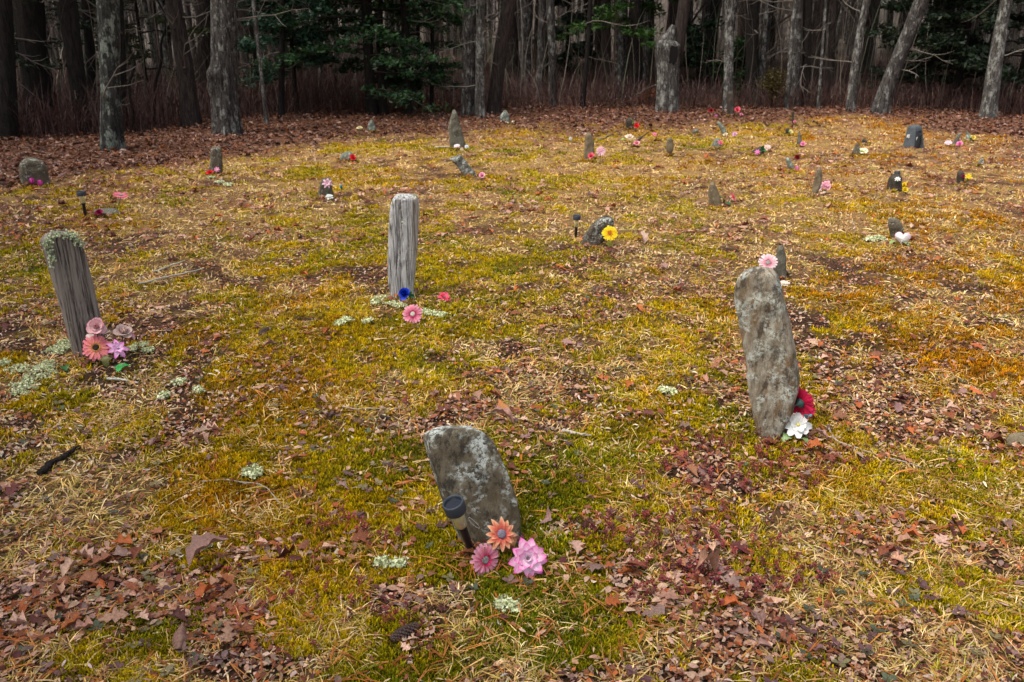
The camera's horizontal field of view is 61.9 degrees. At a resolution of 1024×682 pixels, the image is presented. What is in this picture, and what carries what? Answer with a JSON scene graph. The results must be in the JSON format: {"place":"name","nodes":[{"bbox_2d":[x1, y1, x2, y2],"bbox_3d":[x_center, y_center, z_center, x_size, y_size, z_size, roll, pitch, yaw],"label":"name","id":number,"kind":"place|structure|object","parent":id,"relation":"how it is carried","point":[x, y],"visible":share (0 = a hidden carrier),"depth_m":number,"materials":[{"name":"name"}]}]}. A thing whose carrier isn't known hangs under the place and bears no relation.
{"place":"outdoors","nodes":[
{"label":"outdoors","id":0,"kind":"place"},
{"bbox_2d":[0,0,1023,681],"bbox_3d":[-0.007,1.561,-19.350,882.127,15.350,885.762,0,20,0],"label":"ground","id":1,"kind":"structure","parent":0,"point":[460,286],"depth_m":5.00,"materials":[{"name":"plant"}]},
{"bbox_2d":[0,0,58,139],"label":"bare tree","id":2,"kind":"object","parent":1,"relation":"on","point":[9,127],"visible":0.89,"depth_m":11.62,"materials":[{"name":"brown plant"}]},
{"bbox_2d":[4,359,57,396],"bbox_3d":[-2.151,0.160,3.800,0.227,0.046,0.413,-9,22,-24],"label":"lichen clump","id":3,"kind":"object","parent":1,"relation":"on","point":[20,389],"visible":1,"depth_m":3.83,"materials":[{"name":"plant"}]},
{"bbox_2d":[19,157,49,185],"bbox_3d":[-4.731,-1.630,8.475,0.272,0.393,0.148,-11,23,-26],"label":"gravestone","id":4,"kind":"object","parent":1,"relation":"on","point":[36,169],"visible":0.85,"depth_m":8.39,"materials":[{"name":"grey stone"}]},
{"bbox_2d":[13,0,93,112],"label":"evergreen tree","id":5,"kind":"object","parent":1,"relation":"on","point":[45,61],"visible":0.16,"depth_m":12.17,"materials":[{"name":"green plant"}]},
{"bbox_2d":[12,0,96,134],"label":"bare tree","id":6,"kind":"object","parent":1,"relation":"on","point":[29,20],"visible":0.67,"depth_m":12.14,"materials":[{"name":"brown plant"}]},
{"bbox_2d":[41,339,70,354],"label":"lichen clump","id":7,"kind":"object","parent":1,"relation":"on","point":[61,348],"visible":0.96,"depth_m":4.16,"materials":[{"name":"plant"}]},
{"bbox_2d":[36,445,80,475],"bbox_3d":[-1.638,0.426,3.084,0.039,0.030,0.212,5,21,13],"label":"stick","id":8,"kind":"object","parent":1,"relation":"on","point":[46,467],"visible":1,"depth_m":3.05,"materials":[{"name":"wood"}]},
{"bbox_2d":[39,0,91,134],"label":"bare tree","id":9,"kind":"object","parent":1,"relation":"on","point":[69,21],"visible":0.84,"depth_m":12.13,"materials":[{"name":"brown plant"}]},
{"bbox_2d":[40,229,107,357],"bbox_3d":[-2.041,-0.161,4.009,0.207,0.756,0.116,-11,23,-28],"label":"wooden grave post","id":10,"kind":"object","parent":1,"relation":"on","point":[68,267],"visible":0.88,"depth_m":3.95,"materials":[{"name":"grey wood"}]},
{"bbox_2d":[45,0,140,116],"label":"evergreen tree","id":11,"kind":"object","parent":1,"relation":"on","point":[58,25],"visible":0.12,"depth_m":13.92,"materials":[{"name":"green plant"}]},
{"bbox_2d":[82,334,109,361],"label":"artificial flower","id":12,"kind":"object","parent":1,"relation":"on","point":[95,347],"visible":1,"depth_m":3.95,"materials":[{"name":"fabric"}]},
{"bbox_2d":[86,317,106,339],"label":"artificial flower","id":13,"kind":"object","parent":1,"relation":"on","point":[95,325],"visible":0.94,"depth_m":3.96,"materials":[{"name":"fabric"}]},
{"bbox_2d":[84,0,128,127],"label":"bare tree","id":14,"kind":"object","parent":1,"relation":"on","point":[123,76],"visible":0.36,"depth_m":12.90,"materials":[{"name":"brown plant"}]},
{"bbox_2d":[78,0,135,130],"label":"sapling","id":15,"kind":"object","parent":1,"relation":"on","point":[130,79],"visible":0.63,"depth_m":12.67,"materials":[{"name":"brown plant"}]},
{"bbox_2d":[77,0,151,125],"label":"bare tree","id":16,"kind":"object","parent":1,"relation":"on","point":[89,44],"visible":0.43,"depth_m":13.40,"materials":[{"name":"brown plant"}]},
{"bbox_2d":[99,339,129,366],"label":"artificial flower","id":17,"kind":"object","parent":1,"relation":"on","point":[118,348],"visible":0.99,"depth_m":3.95,"materials":[{"name":"fabric"}]},
{"bbox_2d":[102,324,134,341],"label":"artificial flower","id":18,"kind":"object","parent":1,"relation":"on","point":[123,330],"visible":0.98,"depth_m":4.03,"materials":[{"name":"fabric"}]},
{"bbox_2d":[96,0,142,151],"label":"bare tree","id":19,"kind":"object","parent":1,"relation":"on","point":[111,100],"visible":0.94,"depth_m":10.53,"materials":[{"name":"grey plant"}]},
{"bbox_2d":[77,0,210,107],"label":"evergreen tree","id":20,"kind":"object","parent":1,"relation":"on","point":[159,19],"visible":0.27,"depth_m":14.94,"materials":[{"name":"green plant"}]},
{"bbox_2d":[143,0,165,87],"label":"distant tree","id":21,"kind":"object","parent":1,"relation":"on","point":[145,6],"visible":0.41,"depth_m":19.09,"materials":[{"name":"brown plant"}]},
{"bbox_2d":[150,0,166,123],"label":"sapling","id":22,"kind":"object","parent":1,"relation":"on","point":[160,62],"visible":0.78,"depth_m":13.37,"materials":[{"name":"brown plant"}]},
{"bbox_2d":[156,1,173,96],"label":"distant tree","id":23,"kind":"object","parent":1,"relation":"on","point":[165,47],"visible":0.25,"depth_m":17.89,"materials":[{"name":"brown plant"}]},
{"bbox_2d":[149,0,210,109],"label":"bare tree","id":24,"kind":"object","parent":1,"relation":"on","point":[203,6],"visible":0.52,"depth_m":15.37,"materials":[{"name":"brown plant"}]},
{"bbox_2d":[162,0,209,128],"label":"bare tree","id":25,"kind":"object","parent":1,"relation":"on","point":[190,114],"visible":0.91,"depth_m":13.16,"materials":[{"name":"brown plant"}]},
{"bbox_2d":[208,146,222,174],"bbox_3d":[-3.195,-1.882,9.118,0.217,0.389,0.096,-7,21,-17],"label":"gravestone","id":26,"kind":"object","parent":1,"relation":"on","point":[216,155],"visible":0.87,"depth_m":9.07,"materials":[{"name":"grey stone"}]},
{"bbox_2d":[237,0,257,99],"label":"distant tree","id":27,"kind":"object","parent":1,"relation":"on","point":[245,57],"visible":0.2,"depth_m":17.46,"materials":[{"name":"brown plant"}]},
{"bbox_2d":[238,462,263,478],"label":"lichen clump","id":28,"kind":"object","parent":1,"relation":"on","point":[252,472],"visible":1,"depth_m":3.00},
{"bbox_2d":[206,0,300,136],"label":"oak tree","id":29,"kind":"object","parent":1,"relation":"on","point":[222,78],"visible":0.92,"depth_m":12.10,"materials":[{"name":"grey plant"}]},
{"bbox_2d":[251,0,268,123],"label":"sapling","id":30,"kind":"object","parent":1,"relation":"on","point":[261,72],"visible":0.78,"depth_m":13.49,"materials":[{"name":"grey plant"}]},
{"bbox_2d":[239,0,306,117],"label":"bare tree","id":31,"kind":"object","parent":1,"relation":"on","point":[281,97],"visible":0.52,"depth_m":14.45,"materials":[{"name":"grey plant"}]},
{"bbox_2d":[208,0,355,113],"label":"evergreen tree","id":32,"kind":"object","parent":1,"relation":"on","point":[300,38],"visible":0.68,"depth_m":14.64,"materials":[{"name":"green plant"}]},
{"bbox_2d":[237,0,486,118],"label":"evergreen tree","id":33,"kind":"object","parent":1,"relation":"on","point":[370,61],"visible":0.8,"depth_m":14.56,"materials":[{"name":"green plant"}]},
{"bbox_2d":[316,0,455,115],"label":"evergreen tree","id":34,"kind":"object","parent":1,"relation":"on","point":[378,28],"visible":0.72,"depth_m":14.56,"materials":[{"name":"green plant"}]},
{"bbox_2d":[368,555,410,569],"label":"lichen clump","id":35,"kind":"object","parent":1,"relation":"on","point":[380,561],"visible":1,"depth_m":2.52,"materials":[{"name":"plant"}]},
{"bbox_2d":[387,193,418,298],"bbox_3d":[-0.619,-0.497,4.883,0.197,0.720,0.133,0,20,0],"label":"wooden grave post","id":36,"kind":"object","parent":1,"relation":"on","point":[403,233],"visible":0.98,"depth_m":4.81,"materials":[{"name":"wood"}]},
{"bbox_2d":[389,622,419,641],"bbox_3d":[-0.281,0.763,2.237,0.088,0.035,0.035,-16,26,-37],"label":"pine cone","id":37,"kind":"object","parent":1,"relation":"on","point":[402,631],"visible":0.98,"depth_m":2.23,"materials":[{"name":"brown plant"}]},
{"bbox_2d":[402,304,422,322],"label":"artificial flower","id":38,"kind":"object","parent":1,"relation":"on","point":[411,313],"visible":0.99,"depth_m":4.55,"materials":[{"name":"fabric"}]},
{"bbox_2d":[400,0,441,114],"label":"bare tree","id":39,"kind":"object","parent":1,"relation":"on","point":[405,31],"visible":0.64,"depth_m":14.72,"materials":[{"name":"brown plant"}]},
{"bbox_2d":[392,3,459,112],"bbox_3d":[-1.195,-8.541,14.383,1.786,9.299,2.599,0,20,0],"label":"sapling","id":40,"kind":"object","parent":1,"relation":"on","point":[431,99],"visible":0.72,"depth_m":15.47,"materials":[{"name":"grey plant"}]},
{"bbox_2d":[391,0,462,108],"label":"evergreen tree","id":41,"kind":"object","parent":1,"relation":"on","point":[450,65],"visible":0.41,"depth_m":15.72,"materials":[{"name":"green plant"}]},
{"bbox_2d":[448,110,465,147],"bbox_3d":[-0.706,-2.682,11.038,0.230,0.598,0.130,0,20,0],"label":"gravestone","id":42,"kind":"object","parent":1,"relation":"on","point":[455,133],"visible":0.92,"depth_m":10.98,"materials":[{"name":"grey stone"}]},
{"bbox_2d":[417,0,499,118],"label":"bare tree","id":43,"kind":"object","parent":1,"relation":"on","point":[479,108],"visible":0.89,"depth_m":14.43,"materials":[{"name":"grey plant"}]},
{"bbox_2d":[442,494,479,553],"bbox_3d":[-0.150,0.574,2.520,0.106,0.255,0.068,-5,21,-13],"label":"solar lamp","id":44,"kind":"object","parent":1,"relation":"on","point":[454,507],"visible":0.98,"depth_m":2.49,"materials":[{"name":"plastic"}]},
{"bbox_2d":[450,155,475,175],"bbox_3d":[-0.505,-1.833,9.149,0.331,0.328,0.111,0,20,0],"label":"gravestone","id":45,"kind":"object","parent":1,"relation":"on","point":[462,164],"visible":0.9,"depth_m":9.09,"materials":[{"name":"stone"}]},
{"bbox_2d":[423,425,521,546],"bbox_3d":[-0.101,0.495,2.634,0.374,0.474,0.152,8,22,21],"label":"gravestone","id":46,"kind":"object","parent":1,"relation":"on","point":[467,464],"visible":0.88,"depth_m":2.58,"materials":[{"name":"stone"}]},
{"bbox_2d":[460,0,497,117],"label":"bare tree","id":47,"kind":"object","parent":1,"relation":"on","point":[468,72],"visible":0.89,"depth_m":14.60,"materials":[{"name":"grey wood"}]},
{"bbox_2d":[470,543,497,574],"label":"artificial flower","id":48,"kind":"object","parent":1,"relation":"on","point":[485,562],"visible":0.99,"depth_m":2.48,"materials":[{"name":"fabric"}]},
{"bbox_2d":[485,517,516,554],"bbox_3d":[-0.033,0.606,2.520,0.070,0.166,0.088,13,24,30],"label":"artificial flower","id":49,"kind":"object","parent":1,"relation":"on","point":[500,534],"visible":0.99,"depth_m":2.50,"materials":[{"name":"fabric"}]},
{"bbox_2d":[0,258,1007,681],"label":"maroon ground plants","id":50,"kind":"object","parent":1,"relation":"on","point":[196,658],"visible":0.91,"depth_m":2.59,"materials":[{"name":"plant"}]},
{"bbox_2d":[477,0,533,114],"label":"bare tree","id":51,"kind":"object","parent":1,"relation":"on","point":[503,34],"visible":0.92,"depth_m":14.83,"materials":[{"name":"brown plant"}]},
{"bbox_2d":[493,594,521,612],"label":"lichen clump","id":52,"kind":"object","parent":1,"relation":"on","point":[507,603],"visible":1,"depth_m":2.31,"materials":[{"name":"plant"}]},
{"bbox_2d":[0,116,1023,681],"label":"moss","id":53,"kind":"object","parent":1,"relation":"on","point":[238,456],"visible":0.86,"depth_m":3.24,"materials":[{"name":"plant"}]},
{"bbox_2d":[170,622,187,649],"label":"oak leaf","id":54,"kind":"object","parent":53,"relation":"on","point":[180,636],"visible":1,"depth_m":2.18,"materials":[{"name":"plant"}]},
{"bbox_2d":[185,532,227,566],"bbox_3d":[-0.902,0.604,2.506,0.075,0.077,0.118,13,24,32],"label":"oak leaf","id":55,"kind":"object","parent":53,"relation":"on","point":[197,545],"visible":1,"depth_m":2.50,"materials":[{"name":"plant"}]},
{"bbox_2d":[0,0,1023,138],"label":"brush","id":56,"kind":"object","parent":1,"relation":"on","point":[346,84],"visible":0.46,"depth_m":16.68,"materials":[{"name":"plant"}]},
{"bbox_2d":[0,79,1023,681],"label":"leaf litter","id":57,"kind":"object","parent":1,"relation":"on","point":[232,629],"visible":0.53,"depth_m":3.42,"materials":[{"name":"plant"}]},
{"bbox_2d":[0,216,1023,681],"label":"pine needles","id":58,"kind":"object","parent":1,"relation":"on","point":[824,474],"visible":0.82,"depth_m":2.56,"materials":[{"name":"brown plant"}]},
{"bbox_2d":[505,2,519,90],"bbox_3d":[0.441,-12.333,19.622,11.476,13.278,8.958,-2,15,3],"label":"distant tree","id":59,"kind":"object","parent":1,"relation":"on","point":[514,55],"visible":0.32,"depth_m":20.46,"materials":[{"name":"brown plant"}]},
{"bbox_2d":[17,114,1023,565],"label":"artificial flowers","id":60,"kind":"object","parent":1,"relation":"on","point":[391,298],"visible":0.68,"depth_m":3.98,"materials":[{"name":"fabric"}]},
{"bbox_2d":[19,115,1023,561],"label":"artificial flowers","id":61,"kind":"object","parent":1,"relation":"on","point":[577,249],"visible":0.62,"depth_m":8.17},
{"bbox_2d":[520,0,531,90],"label":"bare tree","id":62,"kind":"object","parent":1,"relation":"on","point":[526,16],"visible":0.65,"depth_m":19.57,"materials":[{"name":"brown wood"}]},
{"bbox_2d":[508,537,546,577],"bbox_3d":[0.052,0.642,2.469,0.098,0.131,0.088,-17,26,-39],"label":"artificial flower","id":63,"kind":"object","parent":1,"relation":"on","point":[529,558],"visible":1,"depth_m":2.45,"materials":[{"name":"fabric"}]},
{"bbox_2d":[44,0,1023,69],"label":"distant woods","id":64,"kind":"object","parent":1,"relation":"on","point":[778,16],"visible":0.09,"depth_m":49.05,"materials":[{"name":"plant"}]},
{"bbox_2d":[536,0,546,98],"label":"distant tree","id":65,"kind":"object","parent":1,"relation":"on","point":[541,34],"visible":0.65,"depth_m":17.70,"materials":[{"name":"grey wood"}]},
{"bbox_2d":[528,0,586,106],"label":"bare tree","id":66,"kind":"object","parent":1,"relation":"on","point":[550,9],"visible":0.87,"depth_m":16.50,"materials":[{"name":"grey wood"}]},
{"bbox_2d":[532,0,600,87],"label":"evergreen tree","id":67,"kind":"object","parent":1,"relation":"on","point":[566,20],"visible":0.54,"depth_m":20.84,"materials":[{"name":"green plant"}]},
{"bbox_2d":[580,215,613,246],"bbox_3d":[0.596,-0.744,6.125,0.260,0.320,0.141,3,20,8],"label":"gravestone","id":68,"kind":"object","parent":1,"relation":"on","point":[593,235],"visible":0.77,"depth_m":6.05,"materials":[{"name":"stone"}]},
{"bbox_2d":[580,0,642,99],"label":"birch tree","id":69,"kind":"object","parent":1,"relation":"on","point":[620,64],"visible":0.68,"depth_m":18.23,"materials":[{"name":"grey plant"}]},
{"bbox_2d":[580,0,649,108],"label":"bare tree","id":70,"kind":"object","parent":1,"relation":"on","point":[587,54],"visible":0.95,"depth_m":16.17,"materials":[{"name":"grey plant"}]},
{"bbox_2d":[584,0,648,91],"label":"bare tree","id":71,"kind":"object","parent":1,"relation":"on","point":[605,35],"visible":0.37,"depth_m":19.75,"materials":[{"name":"brown plant"}]},
{"bbox_2d":[614,0,625,88],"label":"distant tree","id":72,"kind":"object","parent":1,"relation":"on","point":[616,56],"visible":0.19,"depth_m":19.79,"materials":[{"name":"brown plant"}]},
{"bbox_2d":[546,0,696,95],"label":"pine tree","id":73,"kind":"object","parent":1,"relation":"on","point":[611,16],"visible":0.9,"depth_m":17.61,"materials":[{"name":"green plant"}]},
{"bbox_2d":[630,0,642,98],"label":"distant tree","id":74,"kind":"object","parent":1,"relation":"on","point":[635,14],"visible":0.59,"depth_m":17.89,"materials":[{"name":"brown plant"}]},
{"bbox_2d":[643,0,666,87],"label":"bare tree","id":75,"kind":"object","parent":1,"relation":"on","point":[645,23],"visible":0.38,"depth_m":19.10,"materials":[{"name":"grey plant"}]},
{"bbox_2d":[655,0,690,112],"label":"snag tree","id":76,"kind":"object","parent":1,"relation":"on","point":[670,42],"visible":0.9,"depth_m":15.64,"materials":[{"name":"grey plant"}]},
{"bbox_2d":[654,6,738,93],"bbox_3d":[4.052,-6.250,18.671,1.932,2.000,1.601,0,20,0],"label":"evergreen bush","id":77,"kind":"object","parent":1,"relation":"on","point":[699,54],"visible":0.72,"depth_m":18.49,"materials":[{"name":"green plant"}]},
{"bbox_2d":[696,546,719,570],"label":"oak leaf","id":78,"kind":"object","parent":1,"relation":"on","point":[712,558],"visible":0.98,"depth_m":2.47,"materials":[{"name":"plant"}]},
{"bbox_2d":[708,182,720,205],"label":"gravestone","id":79,"kind":"object","parent":1,"relation":"on","point":[714,196],"visible":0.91,"depth_m":7.53,"materials":[{"name":"beige stone"}]},
{"bbox_2d":[692,0,741,94],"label":"bare tree","id":80,"kind":"object","parent":1,"relation":"on","point":[717,10],"visible":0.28,"depth_m":19.24,"materials":[{"name":"brown plant"}]},
{"bbox_2d":[705,0,746,111],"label":"bare tree","id":81,"kind":"object","parent":1,"relation":"on","point":[728,40],"visible":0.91,"depth_m":15.84,"materials":[{"name":"grey plant"}]},
{"bbox_2d":[716,36,773,97],"bbox_3d":[4.929,-5.880,18.071,1.143,1.700,1.682,3,21,9],"label":"evergreen bush","id":82,"kind":"object","parent":1,"relation":"on","point":[742,52],"visible":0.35,"depth_m":18.01,"materials":[{"name":"green plant"}]},
{"bbox_2d":[743,0,788,103],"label":"bare tree","id":83,"kind":"object","parent":1,"relation":"on","point":[754,20],"visible":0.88,"depth_m":17.16,"materials":[{"name":"grey plant"}]},
{"bbox_2d":[734,266,798,438],"bbox_3d":[0.962,0.100,3.256,0.270,0.783,0.093,7,21,18],"label":"gravestone","id":84,"kind":"object","parent":1,"relation":"on","point":[771,361],"visible":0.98,"depth_m":3.19,"materials":[{"name":"stone"}]},
{"bbox_2d":[746,53,791,109],"bbox_3d":[4.922,-4.860,16.151,0.736,1.120,0.818,-7,21,-18],"label":"yellow bush","id":85,"kind":"object","parent":1,"relation":"on","point":[772,82],"visible":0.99,"depth_m":16.03,"materials":[{"name":"green plant"}]},
{"bbox_2d":[758,0,787,102],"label":"bare tree","id":86,"kind":"object","parent":1,"relation":"on","point":[763,54],"visible":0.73,"depth_m":17.32,"materials":[{"name":"grey plant"}]},
{"bbox_2d":[773,245,786,278],"bbox_3d":[1.689,-0.446,5.382,0.082,0.319,0.085,0,20,0],"label":"gravestone","id":87,"kind":"object","parent":1,"relation":"on","point":[779,269],"visible":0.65,"depth_m":5.33,"materials":[{"name":"grey stone"}]},
{"bbox_2d":[739,0,833,106],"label":"bare tree","id":88,"kind":"object","parent":1,"relation":"on","point":[796,66],"visible":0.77,"depth_m":16.46,"materials":[{"name":"grey wood"}]},
{"bbox_2d":[783,0,796,108],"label":"sapling","id":89,"kind":"object","parent":1,"relation":"on","point":[787,91],"visible":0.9,"depth_m":15.96,"materials":[{"name":"grey plant"}]},
{"bbox_2d":[778,0,813,106],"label":"bare tree","id":90,"kind":"object","parent":1,"relation":"on","point":[806,45],"visible":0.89,"depth_m":16.46,"materials":[{"name":"grey plant"}]},
{"bbox_2d":[781,412,811,442],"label":"artificial flower","id":91,"kind":"object","parent":1,"relation":"on","point":[798,425],"visible":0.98,"depth_m":3.27,"materials":[{"name":"fabric"}]},
{"bbox_2d":[785,386,815,432],"bbox_3d":[1.098,0.290,3.287,0.062,0.240,0.130,-8,22,-20],"label":"artificial flower","id":92,"kind":"object","parent":1,"relation":"on","point":[804,404],"visible":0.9,"depth_m":3.25,"materials":[{"name":"fabric"}]},
{"bbox_2d":[802,0,827,108],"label":"sapling","id":93,"kind":"object","parent":1,"relation":"on","point":[818,105],"visible":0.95,"depth_m":16.03,"materials":[{"name":"grey plant"}]},
{"bbox_2d":[810,0,829,98],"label":"distant tree","id":94,"kind":"object","parent":1,"relation":"on","point":[817,21],"visible":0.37,"depth_m":18.07,"materials":[{"name":"grey plant"}]},
{"bbox_2d":[815,0,839,103],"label":"bare tree","id":95,"kind":"object","parent":1,"relation":"on","point":[831,38],"visible":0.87,"depth_m":17.01,"materials":[{"name":"grey plant"}]},
{"bbox_2d":[813,0,870,112],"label":"bare tree","id":96,"kind":"object","parent":1,"relation":"on","point":[851,100],"visible":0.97,"depth_m":15.39,"materials":[{"name":"grey plant"}]},
{"bbox_2d":[860,0,880,82],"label":"distant tree","id":97,"kind":"object","parent":1,"relation":"on","point":[873,10],"visible":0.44,"depth_m":20.76,"materials":[{"name":"grey plant"}]},
{"bbox_2d":[888,217,903,238],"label":"gravestone","id":98,"kind":"object","parent":1,"relation":"on","point":[895,226],"visible":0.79,"depth_m":6.32,"materials":[{"name":"grey stone"}]},
{"bbox_2d":[869,0,955,113],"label":"bare tree","id":99,"kind":"object","parent":1,"relation":"on","point":[882,102],"visible":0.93,"depth_m":14.91,"materials":[{"name":"grey wood"}]},
{"bbox_2d":[903,125,923,147],"bbox_3d":[5.243,-2.640,11.113,0.193,0.331,0.226,-8,22,-20],"label":"granite headstone","id":100,"kind":"object","parent":1,"relation":"on","point":[912,133],"visible":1,"depth_m":11.06,"materials":[{"name":"stone"}]},
{"bbox_2d":[834,0,1011,97],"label":"evergreen tree","id":101,"kind":"object","parent":1,"relation":"on","point":[946,8],"visible":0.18,"depth_m":17.24,"materials":[{"name":"green plant"}]},
{"bbox_2d":[859,0,1023,106],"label":"evergreen tree","id":102,"kind":"object","parent":1,"relation":"on","point":[1019,18],"visible":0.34,"depth_m":16.11,"materials":[{"name":"green plant"}]},
{"bbox_2d":[864,0,1023,106],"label":"evergreen tree","id":103,"kind":"object","parent":1,"relation":"on","point":[980,63],"visible":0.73,"depth_m":15.73,"materials":[{"name":"green plant"}]},
{"bbox_2d":[964,0,1023,119],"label":"bare tree","id":104,"kind":"object","parent":1,"relation":"on","point":[990,99],"visible":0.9,"depth_m":14.30,"materials":[{"name":"grey plant"}]},
{"bbox_2d":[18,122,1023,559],"bbox_3d":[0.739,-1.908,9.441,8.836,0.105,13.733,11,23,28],"label":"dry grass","id":105,"kind":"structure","parent":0,"point":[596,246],"depth_m":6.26,"materials":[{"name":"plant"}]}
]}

